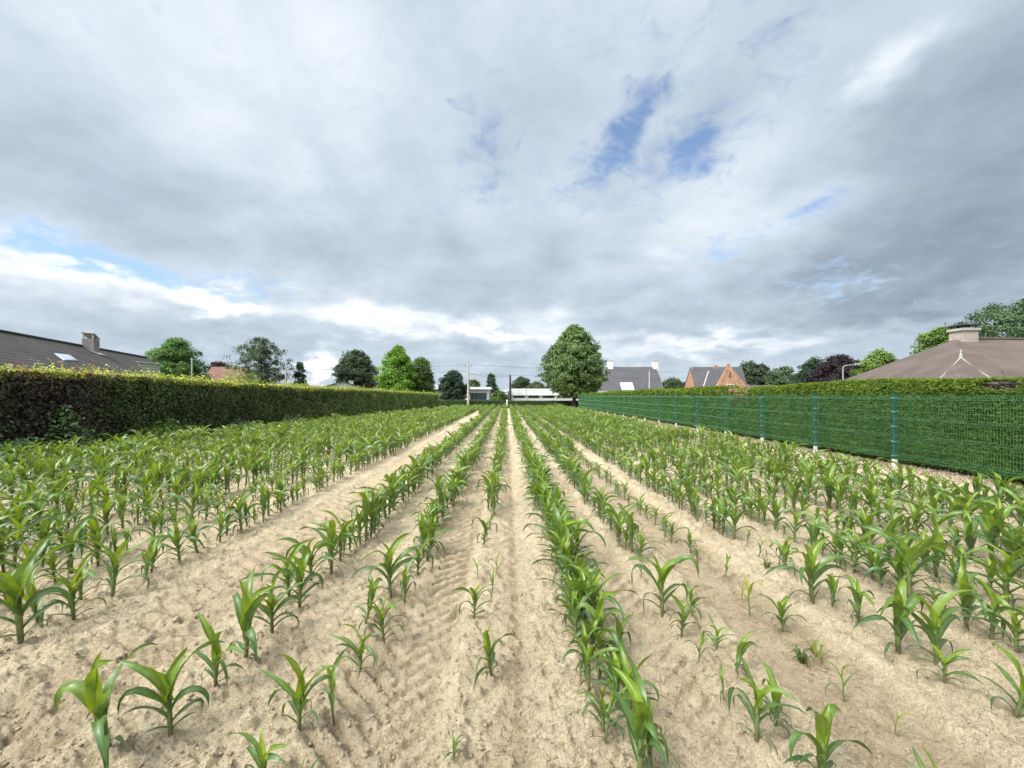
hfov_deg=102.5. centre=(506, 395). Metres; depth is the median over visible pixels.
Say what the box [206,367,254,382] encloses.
tiled house
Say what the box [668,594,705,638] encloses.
maize plant
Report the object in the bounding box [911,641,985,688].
maize plant
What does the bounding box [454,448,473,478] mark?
maize plant
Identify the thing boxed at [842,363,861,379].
street lamp
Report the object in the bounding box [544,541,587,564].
maize plant
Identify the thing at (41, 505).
maize plant
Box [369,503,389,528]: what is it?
maize plant
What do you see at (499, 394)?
shrub
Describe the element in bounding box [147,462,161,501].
maize plant
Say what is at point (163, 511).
maize plant
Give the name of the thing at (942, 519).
maize plant
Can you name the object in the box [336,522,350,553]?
maize plant
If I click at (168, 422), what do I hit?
bramble bush
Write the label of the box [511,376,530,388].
broadleaf tree
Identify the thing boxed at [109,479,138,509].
maize plant
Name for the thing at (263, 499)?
maize plant
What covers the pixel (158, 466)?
maize plant
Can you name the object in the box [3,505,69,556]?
maize plant
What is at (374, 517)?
maize plant
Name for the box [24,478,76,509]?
maize plant
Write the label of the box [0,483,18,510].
maize plant
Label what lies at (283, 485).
maize plant
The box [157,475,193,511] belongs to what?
maize plant
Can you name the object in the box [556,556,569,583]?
maize plant
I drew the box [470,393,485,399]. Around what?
window
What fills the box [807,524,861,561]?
maize plant
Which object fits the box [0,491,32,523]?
maize plant
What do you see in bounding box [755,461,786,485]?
maize plant
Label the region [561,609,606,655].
maize plant
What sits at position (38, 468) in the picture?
maize plant
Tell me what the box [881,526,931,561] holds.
maize plant
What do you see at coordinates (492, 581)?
maize plant
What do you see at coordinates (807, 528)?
maize plant
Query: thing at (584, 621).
maize plant
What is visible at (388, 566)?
maize plant
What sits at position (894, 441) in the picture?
fence
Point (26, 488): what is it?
maize plant
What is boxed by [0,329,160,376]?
tiled house
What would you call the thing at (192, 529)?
maize plant
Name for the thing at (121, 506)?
maize plant
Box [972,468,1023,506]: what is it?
maize plant
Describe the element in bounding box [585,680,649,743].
maize plant
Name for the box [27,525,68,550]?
maize plant
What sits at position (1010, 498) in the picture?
maize plant
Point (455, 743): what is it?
maize plant
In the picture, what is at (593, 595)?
maize plant
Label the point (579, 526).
maize plant
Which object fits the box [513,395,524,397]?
window
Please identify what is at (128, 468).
maize plant
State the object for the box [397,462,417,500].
maize plant
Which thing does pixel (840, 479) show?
maize plant
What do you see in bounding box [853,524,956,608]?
maize plant
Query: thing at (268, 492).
maize plant
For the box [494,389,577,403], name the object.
white hall
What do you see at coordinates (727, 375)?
brick house
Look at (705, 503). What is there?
maize plant
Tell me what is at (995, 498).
maize plant
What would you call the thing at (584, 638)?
maize plant
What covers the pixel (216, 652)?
maize plant
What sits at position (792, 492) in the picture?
maize plant
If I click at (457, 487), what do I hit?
maize plant
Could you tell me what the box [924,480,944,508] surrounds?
maize plant
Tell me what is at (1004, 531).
maize plant
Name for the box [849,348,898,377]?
broadleaf tree
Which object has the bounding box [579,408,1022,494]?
dry grass
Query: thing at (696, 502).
maize plant
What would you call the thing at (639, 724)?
maize plant
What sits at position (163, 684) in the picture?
maize plant
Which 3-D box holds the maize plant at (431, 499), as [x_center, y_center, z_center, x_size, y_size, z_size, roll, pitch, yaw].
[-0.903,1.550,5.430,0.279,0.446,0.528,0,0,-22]
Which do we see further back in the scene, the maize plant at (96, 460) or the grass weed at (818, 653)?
the maize plant at (96, 460)
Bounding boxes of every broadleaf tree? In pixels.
[140,337,212,379]
[373,343,422,391]
[412,356,435,392]
[438,369,469,399]
[466,379,480,386]
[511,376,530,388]
[525,381,544,388]
[535,323,610,406]
[662,377,684,392]
[761,366,796,384]
[790,357,824,383]
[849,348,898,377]
[908,325,952,354]
[930,298,1023,344]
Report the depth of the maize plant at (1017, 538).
3.85 m
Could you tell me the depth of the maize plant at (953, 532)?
4.40 m
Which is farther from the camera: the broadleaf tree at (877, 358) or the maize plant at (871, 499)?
the broadleaf tree at (877, 358)
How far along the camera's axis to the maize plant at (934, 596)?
3.27 m
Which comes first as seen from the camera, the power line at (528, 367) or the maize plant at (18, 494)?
the maize plant at (18, 494)
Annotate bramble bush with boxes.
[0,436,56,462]
[33,404,98,447]
[142,414,183,441]
[221,418,259,432]
[267,412,304,426]
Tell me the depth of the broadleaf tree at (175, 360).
50.73 m
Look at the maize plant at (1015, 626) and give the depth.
2.76 m
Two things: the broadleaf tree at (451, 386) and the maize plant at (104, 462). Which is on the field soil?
the maize plant at (104, 462)
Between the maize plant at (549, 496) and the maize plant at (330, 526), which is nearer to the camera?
the maize plant at (330, 526)
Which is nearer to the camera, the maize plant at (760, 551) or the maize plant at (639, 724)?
the maize plant at (639, 724)
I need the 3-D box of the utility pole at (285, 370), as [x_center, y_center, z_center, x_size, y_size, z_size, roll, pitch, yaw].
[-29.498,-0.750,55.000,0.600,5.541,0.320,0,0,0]
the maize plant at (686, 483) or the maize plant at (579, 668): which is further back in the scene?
the maize plant at (686, 483)
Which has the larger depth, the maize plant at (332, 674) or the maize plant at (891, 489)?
the maize plant at (891, 489)
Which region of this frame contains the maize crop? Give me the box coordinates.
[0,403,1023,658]
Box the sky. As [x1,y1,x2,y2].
[0,0,1023,394]
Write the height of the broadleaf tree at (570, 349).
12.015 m
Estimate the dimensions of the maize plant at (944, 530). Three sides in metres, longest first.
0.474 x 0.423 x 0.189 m
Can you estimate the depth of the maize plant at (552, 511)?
4.88 m
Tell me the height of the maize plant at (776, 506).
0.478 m
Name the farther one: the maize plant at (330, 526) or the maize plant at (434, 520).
the maize plant at (434, 520)
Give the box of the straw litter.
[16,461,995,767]
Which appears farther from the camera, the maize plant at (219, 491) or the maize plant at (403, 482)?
the maize plant at (403, 482)
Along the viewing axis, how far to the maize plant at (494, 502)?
5.75 m
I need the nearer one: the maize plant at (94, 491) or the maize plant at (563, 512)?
the maize plant at (563, 512)
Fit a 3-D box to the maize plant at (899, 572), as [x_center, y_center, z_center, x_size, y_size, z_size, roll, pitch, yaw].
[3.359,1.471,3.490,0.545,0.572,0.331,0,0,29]
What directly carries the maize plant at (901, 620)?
on the field soil
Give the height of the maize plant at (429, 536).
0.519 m
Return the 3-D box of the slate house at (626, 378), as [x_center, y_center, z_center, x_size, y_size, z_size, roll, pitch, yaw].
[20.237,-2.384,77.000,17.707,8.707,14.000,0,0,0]
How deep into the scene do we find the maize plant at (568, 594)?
3.18 m
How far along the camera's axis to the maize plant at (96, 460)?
7.94 m
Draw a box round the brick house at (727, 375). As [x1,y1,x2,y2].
[684,364,746,391]
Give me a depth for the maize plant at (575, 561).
3.56 m
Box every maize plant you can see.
[0,457,41,497]
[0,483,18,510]
[0,489,70,539]
[0,490,52,527]
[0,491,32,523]
[0,492,48,538]
[0,500,37,539]
[0,507,59,565]
[0,528,36,572]
[0,529,78,587]
[0,541,84,644]
[0,568,26,599]
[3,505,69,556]
[6,465,32,493]
[7,471,49,500]
[14,456,51,493]
[17,454,83,485]
[19,479,54,512]
[22,565,62,628]
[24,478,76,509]
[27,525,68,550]
[31,512,84,550]
[32,561,115,626]
[37,548,92,582]
[39,470,93,503]
[41,515,96,579]
[48,549,104,608]
[54,643,158,767]
[56,506,109,562]
[63,491,87,527]
[65,453,138,485]
[67,450,118,476]
[71,470,107,502]
[75,504,106,539]
[75,517,132,567]
[77,493,134,534]
[81,536,170,599]
[87,482,130,514]
[90,487,98,512]
[96,459,147,494]
[108,477,175,522]
[108,490,148,528]
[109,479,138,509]
[109,522,128,553]
[111,464,137,493]
[116,640,223,749]
[125,492,160,521]
[126,533,180,572]
[128,470,158,502]
[130,509,169,538]
[132,459,171,497]
[136,530,166,579]
[142,504,181,535]
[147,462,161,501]
[148,464,188,496]
[155,514,205,561]
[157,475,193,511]
[157,476,227,518]
[165,470,196,511]
[173,456,215,480]
[175,462,223,499]
[175,511,217,552]
[179,470,210,503]
[183,505,188,521]
[188,613,246,688]
[189,459,241,495]
[189,472,211,495]
[196,508,240,542]
[205,494,255,535]
[214,464,239,494]
[215,492,260,533]
[216,482,242,510]
[221,727,287,767]
[224,493,263,526]
[230,564,277,661]
[238,539,314,600]
[241,564,314,636]
[246,482,284,515]
[249,479,268,522]
[258,472,289,506]
[261,653,340,731]
[263,543,329,612]
[274,537,338,583]
[299,519,364,579]
[301,755,323,767]
[307,510,357,563]
[317,647,347,726]
[326,509,360,552]
[330,624,377,677]
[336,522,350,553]
[342,505,377,543]
[349,486,391,541]
[349,487,391,532]
[351,491,384,538]
[351,533,420,598]
[352,574,383,627]
[356,472,411,512]
[358,594,408,641]
[368,483,394,522]
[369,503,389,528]
[375,478,412,508]
[376,492,387,513]
[384,467,402,499]
[384,471,420,501]
[385,470,398,509]
[394,556,416,605]
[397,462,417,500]
[399,455,434,489]
[400,538,433,575]
[406,520,452,560]
[411,504,441,540]
[413,510,440,554]
[415,498,447,522]
[416,513,452,549]
[418,499,448,527]
[420,474,452,509]
[424,497,450,517]
[425,514,439,545]
[426,489,452,521]
[435,475,467,507]
[443,735,462,763]
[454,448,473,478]
[454,582,494,618]
[472,517,497,544]
[472,558,490,577]
[473,626,517,691]
[475,471,510,505]
[481,475,499,507]
[486,490,502,515]
[488,508,495,529]
[488,553,507,575]
[488,568,499,592]
[495,473,506,499]
[523,503,593,560]
[524,494,569,534]
[531,522,574,584]
[532,493,552,519]
[533,529,590,564]
[536,532,558,561]
[537,489,560,517]
[538,574,597,618]
[541,497,574,511]
[541,511,573,532]
[541,532,573,557]
[543,503,570,532]
[544,521,583,558]
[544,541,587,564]
[546,514,605,555]
[547,505,575,525]
[547,589,594,636]
[550,495,573,514]
[552,565,638,618]
[553,552,609,592]
[554,485,565,507]
[554,548,572,589]
[554,550,582,567]
[554,555,604,603]
[554,573,585,602]
[555,577,601,625]
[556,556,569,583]
[560,563,590,585]
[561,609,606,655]
[562,620,601,674]
[564,587,588,639]
[564,630,628,699]
[571,569,601,619]
[571,657,582,681]
[573,609,610,642]
[575,588,625,647]
[577,675,624,742]
[578,651,632,697]
[579,648,666,767]
[581,625,616,661]
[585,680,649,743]
[594,637,624,719]
[595,502,642,538]
[596,613,632,657]
[596,640,665,709]
[596,655,600,679]
[612,511,628,543]
[617,503,638,553]
[618,524,634,549]
[625,552,698,617]
[628,528,665,560]
[630,698,680,767]
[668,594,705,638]
[680,486,707,515]
[682,471,706,511]
[682,628,721,662]
[683,581,706,621]
[689,486,704,521]
[700,497,731,531]
[702,615,736,650]
[704,496,716,528]
[704,499,710,522]
[705,662,728,703]
[709,497,755,541]
[715,494,748,535]
[723,553,730,576]
[728,648,806,754]
[730,578,745,599]
[733,632,758,677]
[734,573,762,616]
[739,492,779,524]
[745,527,758,546]
[747,658,792,735]
[751,495,771,525]
[753,535,770,556]
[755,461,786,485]
[759,594,806,634]
[760,496,800,529]
[764,536,847,603]
[767,539,795,565]
[770,466,806,495]
[770,536,798,576]
[771,465,796,495]
[777,501,820,544]
[781,479,810,512]
[783,702,873,767]
[787,466,823,502]
[798,513,830,545]
[802,518,820,545]
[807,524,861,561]
[809,524,893,575]
[811,461,837,508]
[812,474,863,510]
[813,529,826,555]
[820,570,839,606]
[822,660,868,701]
[823,524,855,568]
[826,483,862,513]
[837,505,885,544]
[838,575,873,624]
[839,507,897,545]
[841,487,867,516]
[842,503,882,541]
[843,481,906,523]
[843,537,898,579]
[844,538,893,587]
[849,473,887,505]
[852,573,924,657]
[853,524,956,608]
[856,533,938,589]
[857,494,923,526]
[876,480,907,506]
[876,590,978,666]
[877,706,914,739]
[881,459,920,500]
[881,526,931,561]
[882,503,912,534]
[884,498,956,541]
[885,513,905,554]
[896,489,938,522]
[897,500,970,551]
[900,518,955,576]
[902,746,936,767]
[908,577,958,612]
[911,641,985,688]
[913,514,961,547]
[916,528,949,571]
[919,488,951,522]
[922,553,986,630]
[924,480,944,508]
[930,476,962,518]
[930,489,969,526]
[934,546,979,583]
[936,489,997,529]
[939,483,992,516]
[941,524,981,553]
[941,542,1023,604]
[943,576,1023,642]
[945,470,989,498]
[945,543,976,585]
[947,507,996,559]
[957,641,1023,717]
[968,556,1023,598]
[969,502,1020,566]
[971,593,1023,652]
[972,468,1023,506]
[972,513,1023,568]
[974,495,1010,541]
[976,486,1023,531]
[976,498,1023,546]
[987,475,1023,517]
[988,523,1023,578]
[1003,489,1023,515]
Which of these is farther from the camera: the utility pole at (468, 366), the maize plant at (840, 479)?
the utility pole at (468, 366)
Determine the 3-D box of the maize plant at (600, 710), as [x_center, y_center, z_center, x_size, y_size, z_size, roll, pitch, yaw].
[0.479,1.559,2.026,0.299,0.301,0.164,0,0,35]
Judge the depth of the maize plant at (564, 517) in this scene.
4.33 m
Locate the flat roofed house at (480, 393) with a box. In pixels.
[425,385,492,399]
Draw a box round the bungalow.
[837,323,1023,386]
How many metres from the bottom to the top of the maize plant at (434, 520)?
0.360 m
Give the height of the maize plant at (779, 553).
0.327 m
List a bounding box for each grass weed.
[757,557,774,568]
[786,643,815,666]
[802,639,834,662]
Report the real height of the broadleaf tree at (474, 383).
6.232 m
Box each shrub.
[222,367,263,394]
[489,390,508,403]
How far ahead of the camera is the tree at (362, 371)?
82.45 m
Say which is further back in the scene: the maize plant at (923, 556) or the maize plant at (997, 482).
the maize plant at (997, 482)
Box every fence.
[578,393,1023,478]
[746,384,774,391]
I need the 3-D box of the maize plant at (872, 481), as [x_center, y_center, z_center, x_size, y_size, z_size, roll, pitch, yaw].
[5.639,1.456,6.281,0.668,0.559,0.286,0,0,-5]
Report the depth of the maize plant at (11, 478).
6.61 m
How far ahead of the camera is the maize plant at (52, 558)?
3.75 m
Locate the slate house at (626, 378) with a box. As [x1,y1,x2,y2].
[597,360,663,391]
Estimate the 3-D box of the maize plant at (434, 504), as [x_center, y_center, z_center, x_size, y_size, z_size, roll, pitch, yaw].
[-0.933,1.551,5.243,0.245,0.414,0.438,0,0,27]
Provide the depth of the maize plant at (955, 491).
5.88 m
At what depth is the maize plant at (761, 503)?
5.33 m
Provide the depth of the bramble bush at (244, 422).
18.50 m
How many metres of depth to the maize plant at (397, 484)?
6.21 m
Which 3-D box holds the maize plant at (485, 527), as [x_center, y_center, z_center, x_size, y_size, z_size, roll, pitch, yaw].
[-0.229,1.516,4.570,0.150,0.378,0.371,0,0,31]
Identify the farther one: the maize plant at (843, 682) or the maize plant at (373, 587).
the maize plant at (373, 587)
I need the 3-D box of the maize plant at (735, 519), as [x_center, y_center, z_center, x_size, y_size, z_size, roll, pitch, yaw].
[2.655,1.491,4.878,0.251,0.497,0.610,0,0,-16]
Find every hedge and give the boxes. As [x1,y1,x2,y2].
[0,358,438,448]
[438,399,503,406]
[508,400,577,407]
[579,369,1023,484]
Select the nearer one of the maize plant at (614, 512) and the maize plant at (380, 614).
the maize plant at (380, 614)
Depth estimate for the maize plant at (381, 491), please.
5.08 m
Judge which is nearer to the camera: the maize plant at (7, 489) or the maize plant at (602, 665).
the maize plant at (602, 665)
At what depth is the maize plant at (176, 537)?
4.21 m
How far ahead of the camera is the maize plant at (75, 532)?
3.92 m
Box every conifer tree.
[292,362,309,386]
[486,373,500,396]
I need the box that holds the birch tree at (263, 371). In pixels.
[221,336,295,383]
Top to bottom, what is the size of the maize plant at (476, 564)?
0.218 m
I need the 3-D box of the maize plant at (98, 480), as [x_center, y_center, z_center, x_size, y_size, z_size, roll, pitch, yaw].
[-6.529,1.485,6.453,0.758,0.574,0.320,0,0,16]
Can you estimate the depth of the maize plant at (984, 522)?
4.12 m
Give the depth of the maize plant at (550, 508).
4.98 m
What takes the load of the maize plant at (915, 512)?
on the field soil
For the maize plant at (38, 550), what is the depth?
3.64 m
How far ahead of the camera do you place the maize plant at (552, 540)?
4.08 m
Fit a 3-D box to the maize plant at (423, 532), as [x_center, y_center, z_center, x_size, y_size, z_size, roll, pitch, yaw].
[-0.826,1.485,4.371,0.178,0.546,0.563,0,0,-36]
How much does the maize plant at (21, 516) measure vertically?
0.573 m
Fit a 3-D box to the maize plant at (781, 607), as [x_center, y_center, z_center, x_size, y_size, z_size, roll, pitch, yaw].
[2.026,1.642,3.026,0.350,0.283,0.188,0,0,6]
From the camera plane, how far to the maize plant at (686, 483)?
5.98 m
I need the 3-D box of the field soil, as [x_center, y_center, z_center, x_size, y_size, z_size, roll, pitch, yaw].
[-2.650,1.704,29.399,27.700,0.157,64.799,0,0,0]
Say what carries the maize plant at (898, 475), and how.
on the field soil
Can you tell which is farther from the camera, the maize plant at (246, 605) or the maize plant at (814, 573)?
the maize plant at (814, 573)
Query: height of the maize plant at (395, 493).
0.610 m
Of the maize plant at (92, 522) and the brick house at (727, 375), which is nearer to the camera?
the maize plant at (92, 522)
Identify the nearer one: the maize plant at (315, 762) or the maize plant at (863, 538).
the maize plant at (315, 762)
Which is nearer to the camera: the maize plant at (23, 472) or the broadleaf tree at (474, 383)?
the maize plant at (23, 472)
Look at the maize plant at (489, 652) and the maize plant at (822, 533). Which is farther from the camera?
the maize plant at (822, 533)
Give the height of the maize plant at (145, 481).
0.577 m
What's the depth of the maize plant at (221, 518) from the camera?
4.81 m
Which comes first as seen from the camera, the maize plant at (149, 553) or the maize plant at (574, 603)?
the maize plant at (574, 603)
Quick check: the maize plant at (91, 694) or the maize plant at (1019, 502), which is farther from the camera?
the maize plant at (1019, 502)
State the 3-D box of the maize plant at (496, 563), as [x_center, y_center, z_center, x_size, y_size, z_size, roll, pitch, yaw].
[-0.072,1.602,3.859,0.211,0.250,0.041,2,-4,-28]
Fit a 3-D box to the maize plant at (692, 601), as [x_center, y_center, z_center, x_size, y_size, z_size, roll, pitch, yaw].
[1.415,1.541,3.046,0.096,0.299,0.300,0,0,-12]
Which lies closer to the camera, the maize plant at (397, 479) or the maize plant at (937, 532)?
the maize plant at (937, 532)
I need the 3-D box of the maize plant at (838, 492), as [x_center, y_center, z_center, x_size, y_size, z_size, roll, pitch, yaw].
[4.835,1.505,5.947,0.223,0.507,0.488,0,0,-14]
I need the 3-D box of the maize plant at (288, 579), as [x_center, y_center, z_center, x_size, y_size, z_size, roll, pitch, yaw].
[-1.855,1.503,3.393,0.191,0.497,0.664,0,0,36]
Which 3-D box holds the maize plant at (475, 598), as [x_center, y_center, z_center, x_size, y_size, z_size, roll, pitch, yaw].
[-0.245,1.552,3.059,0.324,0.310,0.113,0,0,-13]
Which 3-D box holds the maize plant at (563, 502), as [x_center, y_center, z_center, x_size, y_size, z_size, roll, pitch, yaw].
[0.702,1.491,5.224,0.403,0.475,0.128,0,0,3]
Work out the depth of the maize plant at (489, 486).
5.99 m
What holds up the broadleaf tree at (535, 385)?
on the ground
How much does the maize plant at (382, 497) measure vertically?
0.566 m
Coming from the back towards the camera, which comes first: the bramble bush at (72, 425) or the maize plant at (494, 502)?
the bramble bush at (72, 425)
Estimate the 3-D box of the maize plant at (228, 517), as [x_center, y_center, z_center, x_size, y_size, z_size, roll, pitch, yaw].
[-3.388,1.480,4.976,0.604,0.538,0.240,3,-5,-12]
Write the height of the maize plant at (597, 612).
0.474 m
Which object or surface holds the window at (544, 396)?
in the white hall
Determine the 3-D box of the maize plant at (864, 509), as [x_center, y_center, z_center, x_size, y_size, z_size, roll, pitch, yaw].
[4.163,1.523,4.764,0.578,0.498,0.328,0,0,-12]
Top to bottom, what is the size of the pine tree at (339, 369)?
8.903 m
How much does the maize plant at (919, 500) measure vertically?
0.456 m
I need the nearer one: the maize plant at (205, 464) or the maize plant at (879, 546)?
the maize plant at (879, 546)
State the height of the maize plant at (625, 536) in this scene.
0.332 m
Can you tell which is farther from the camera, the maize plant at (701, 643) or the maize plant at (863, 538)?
the maize plant at (863, 538)
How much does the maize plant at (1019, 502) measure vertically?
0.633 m
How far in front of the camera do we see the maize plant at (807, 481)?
6.55 m
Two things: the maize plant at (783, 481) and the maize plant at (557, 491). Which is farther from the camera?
the maize plant at (783, 481)
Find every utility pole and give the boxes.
[190,358,193,377]
[283,369,287,382]
[465,361,471,403]
[509,375,511,400]
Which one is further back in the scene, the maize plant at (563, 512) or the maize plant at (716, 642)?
the maize plant at (563, 512)
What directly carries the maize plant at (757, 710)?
on the field soil
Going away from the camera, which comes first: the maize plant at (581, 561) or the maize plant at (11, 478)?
the maize plant at (581, 561)
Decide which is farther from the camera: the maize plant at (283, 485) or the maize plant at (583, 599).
the maize plant at (283, 485)
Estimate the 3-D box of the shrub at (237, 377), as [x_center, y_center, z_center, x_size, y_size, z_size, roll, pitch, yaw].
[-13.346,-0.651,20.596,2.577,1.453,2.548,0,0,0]
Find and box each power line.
[308,365,466,372]
[482,365,656,375]
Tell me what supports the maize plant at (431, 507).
on the field soil
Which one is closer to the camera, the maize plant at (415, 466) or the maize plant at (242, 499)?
the maize plant at (242, 499)
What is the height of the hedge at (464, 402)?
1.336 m
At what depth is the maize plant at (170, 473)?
6.93 m
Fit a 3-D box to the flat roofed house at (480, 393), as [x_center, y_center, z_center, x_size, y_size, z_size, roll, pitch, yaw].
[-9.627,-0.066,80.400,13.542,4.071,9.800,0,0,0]
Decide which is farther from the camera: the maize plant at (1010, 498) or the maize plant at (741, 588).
the maize plant at (1010, 498)
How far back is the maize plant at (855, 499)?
5.62 m
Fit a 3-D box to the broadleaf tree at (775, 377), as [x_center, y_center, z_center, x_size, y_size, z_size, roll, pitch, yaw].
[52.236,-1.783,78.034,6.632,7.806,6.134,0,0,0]
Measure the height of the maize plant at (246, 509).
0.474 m
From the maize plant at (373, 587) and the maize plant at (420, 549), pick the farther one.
the maize plant at (420, 549)
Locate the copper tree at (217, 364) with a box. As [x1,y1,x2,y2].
[202,361,230,372]
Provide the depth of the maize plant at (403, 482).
6.41 m
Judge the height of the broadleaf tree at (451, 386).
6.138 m
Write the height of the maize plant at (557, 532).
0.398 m
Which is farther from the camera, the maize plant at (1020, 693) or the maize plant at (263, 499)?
the maize plant at (263, 499)
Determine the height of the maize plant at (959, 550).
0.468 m
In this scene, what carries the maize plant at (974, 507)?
on the field soil
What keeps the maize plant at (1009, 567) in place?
on the field soil
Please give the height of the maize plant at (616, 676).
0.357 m
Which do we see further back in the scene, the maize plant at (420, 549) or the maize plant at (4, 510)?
the maize plant at (4, 510)
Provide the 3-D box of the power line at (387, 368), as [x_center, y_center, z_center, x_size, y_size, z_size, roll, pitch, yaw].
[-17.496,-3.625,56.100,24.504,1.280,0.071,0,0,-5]
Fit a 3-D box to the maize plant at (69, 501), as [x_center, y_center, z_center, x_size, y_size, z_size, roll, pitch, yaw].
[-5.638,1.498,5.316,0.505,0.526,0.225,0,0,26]
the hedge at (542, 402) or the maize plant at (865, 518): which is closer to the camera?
the maize plant at (865, 518)
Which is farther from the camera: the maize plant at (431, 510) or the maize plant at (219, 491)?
the maize plant at (219, 491)
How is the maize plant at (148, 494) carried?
on the field soil
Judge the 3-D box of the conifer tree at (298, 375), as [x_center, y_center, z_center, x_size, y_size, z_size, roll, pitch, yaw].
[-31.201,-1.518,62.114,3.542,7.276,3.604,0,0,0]
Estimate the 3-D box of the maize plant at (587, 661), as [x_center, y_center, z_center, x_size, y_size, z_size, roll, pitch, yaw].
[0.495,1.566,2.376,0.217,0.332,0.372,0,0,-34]
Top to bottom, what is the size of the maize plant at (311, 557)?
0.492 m
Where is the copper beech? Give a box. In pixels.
[808,354,862,382]
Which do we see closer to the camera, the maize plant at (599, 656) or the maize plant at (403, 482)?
the maize plant at (599, 656)
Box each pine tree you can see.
[330,361,353,382]
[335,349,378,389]
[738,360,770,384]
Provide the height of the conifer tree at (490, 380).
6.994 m
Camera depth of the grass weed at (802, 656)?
2.67 m
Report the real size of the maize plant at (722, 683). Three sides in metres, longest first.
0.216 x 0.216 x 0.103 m
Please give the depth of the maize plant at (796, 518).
4.76 m
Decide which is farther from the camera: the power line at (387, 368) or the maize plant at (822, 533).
the power line at (387, 368)
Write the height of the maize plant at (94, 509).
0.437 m
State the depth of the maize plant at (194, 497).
5.46 m
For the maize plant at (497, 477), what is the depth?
6.48 m
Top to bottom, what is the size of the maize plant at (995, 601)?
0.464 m
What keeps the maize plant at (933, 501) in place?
on the field soil
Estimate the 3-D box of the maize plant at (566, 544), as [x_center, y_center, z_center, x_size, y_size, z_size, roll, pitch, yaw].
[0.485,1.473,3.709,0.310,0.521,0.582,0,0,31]
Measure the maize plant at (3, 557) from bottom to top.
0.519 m
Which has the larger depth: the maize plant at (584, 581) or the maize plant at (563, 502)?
the maize plant at (563, 502)
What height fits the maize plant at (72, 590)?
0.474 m
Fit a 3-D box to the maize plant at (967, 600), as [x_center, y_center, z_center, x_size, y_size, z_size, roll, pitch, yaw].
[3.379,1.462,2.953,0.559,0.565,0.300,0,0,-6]
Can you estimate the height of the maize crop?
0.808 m
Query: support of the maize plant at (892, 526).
on the field soil
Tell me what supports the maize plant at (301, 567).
on the field soil
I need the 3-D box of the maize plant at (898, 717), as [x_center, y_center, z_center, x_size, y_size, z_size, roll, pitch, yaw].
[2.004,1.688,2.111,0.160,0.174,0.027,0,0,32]
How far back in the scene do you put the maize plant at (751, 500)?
5.54 m
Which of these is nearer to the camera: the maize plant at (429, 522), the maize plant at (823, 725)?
the maize plant at (823, 725)
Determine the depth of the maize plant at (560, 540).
3.90 m
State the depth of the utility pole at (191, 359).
45.95 m
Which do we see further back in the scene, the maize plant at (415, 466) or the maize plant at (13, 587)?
the maize plant at (415, 466)
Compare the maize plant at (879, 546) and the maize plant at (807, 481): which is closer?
the maize plant at (879, 546)
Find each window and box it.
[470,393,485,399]
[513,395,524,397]
[528,395,538,397]
[543,395,553,397]
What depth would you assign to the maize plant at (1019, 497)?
5.67 m
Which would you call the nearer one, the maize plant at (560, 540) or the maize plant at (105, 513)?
the maize plant at (560, 540)
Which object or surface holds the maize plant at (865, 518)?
on the field soil
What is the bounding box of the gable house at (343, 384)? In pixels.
[324,380,365,388]
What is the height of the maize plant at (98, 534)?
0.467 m
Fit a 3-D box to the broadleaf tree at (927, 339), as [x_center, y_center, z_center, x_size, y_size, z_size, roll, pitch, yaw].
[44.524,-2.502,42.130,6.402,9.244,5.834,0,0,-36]
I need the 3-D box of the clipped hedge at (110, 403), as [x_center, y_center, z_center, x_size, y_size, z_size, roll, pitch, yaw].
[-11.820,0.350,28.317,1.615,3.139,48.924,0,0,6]
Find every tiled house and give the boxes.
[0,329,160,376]
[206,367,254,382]
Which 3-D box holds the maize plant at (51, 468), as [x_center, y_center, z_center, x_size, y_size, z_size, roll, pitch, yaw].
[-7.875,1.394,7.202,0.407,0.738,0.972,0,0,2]
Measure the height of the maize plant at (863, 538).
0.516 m
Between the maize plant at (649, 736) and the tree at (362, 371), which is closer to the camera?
the maize plant at (649, 736)
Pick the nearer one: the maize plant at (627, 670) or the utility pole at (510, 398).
the maize plant at (627, 670)
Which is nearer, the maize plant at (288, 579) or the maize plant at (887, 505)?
the maize plant at (288, 579)
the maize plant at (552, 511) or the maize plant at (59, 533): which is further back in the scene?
the maize plant at (552, 511)
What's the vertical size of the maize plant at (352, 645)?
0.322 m
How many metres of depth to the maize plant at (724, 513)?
4.98 m
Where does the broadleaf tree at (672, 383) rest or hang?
on the ground
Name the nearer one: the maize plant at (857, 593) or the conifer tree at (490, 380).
the maize plant at (857, 593)
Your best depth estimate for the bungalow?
25.20 m
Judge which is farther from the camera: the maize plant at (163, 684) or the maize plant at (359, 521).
the maize plant at (359, 521)
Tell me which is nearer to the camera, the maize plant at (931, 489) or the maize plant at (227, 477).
the maize plant at (931, 489)
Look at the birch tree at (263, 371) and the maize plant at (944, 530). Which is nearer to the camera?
the maize plant at (944, 530)
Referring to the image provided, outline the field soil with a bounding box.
[0,408,1023,767]
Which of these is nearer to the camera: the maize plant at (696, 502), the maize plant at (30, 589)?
the maize plant at (30, 589)
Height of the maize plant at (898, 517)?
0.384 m
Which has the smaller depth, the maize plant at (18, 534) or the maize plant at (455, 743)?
the maize plant at (455, 743)
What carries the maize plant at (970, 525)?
on the field soil
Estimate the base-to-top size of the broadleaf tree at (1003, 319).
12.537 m
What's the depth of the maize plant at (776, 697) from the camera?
2.14 m
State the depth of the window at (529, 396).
67.93 m
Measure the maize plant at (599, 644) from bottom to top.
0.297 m
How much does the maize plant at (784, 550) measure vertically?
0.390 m
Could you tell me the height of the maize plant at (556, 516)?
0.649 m
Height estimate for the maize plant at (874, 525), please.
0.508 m

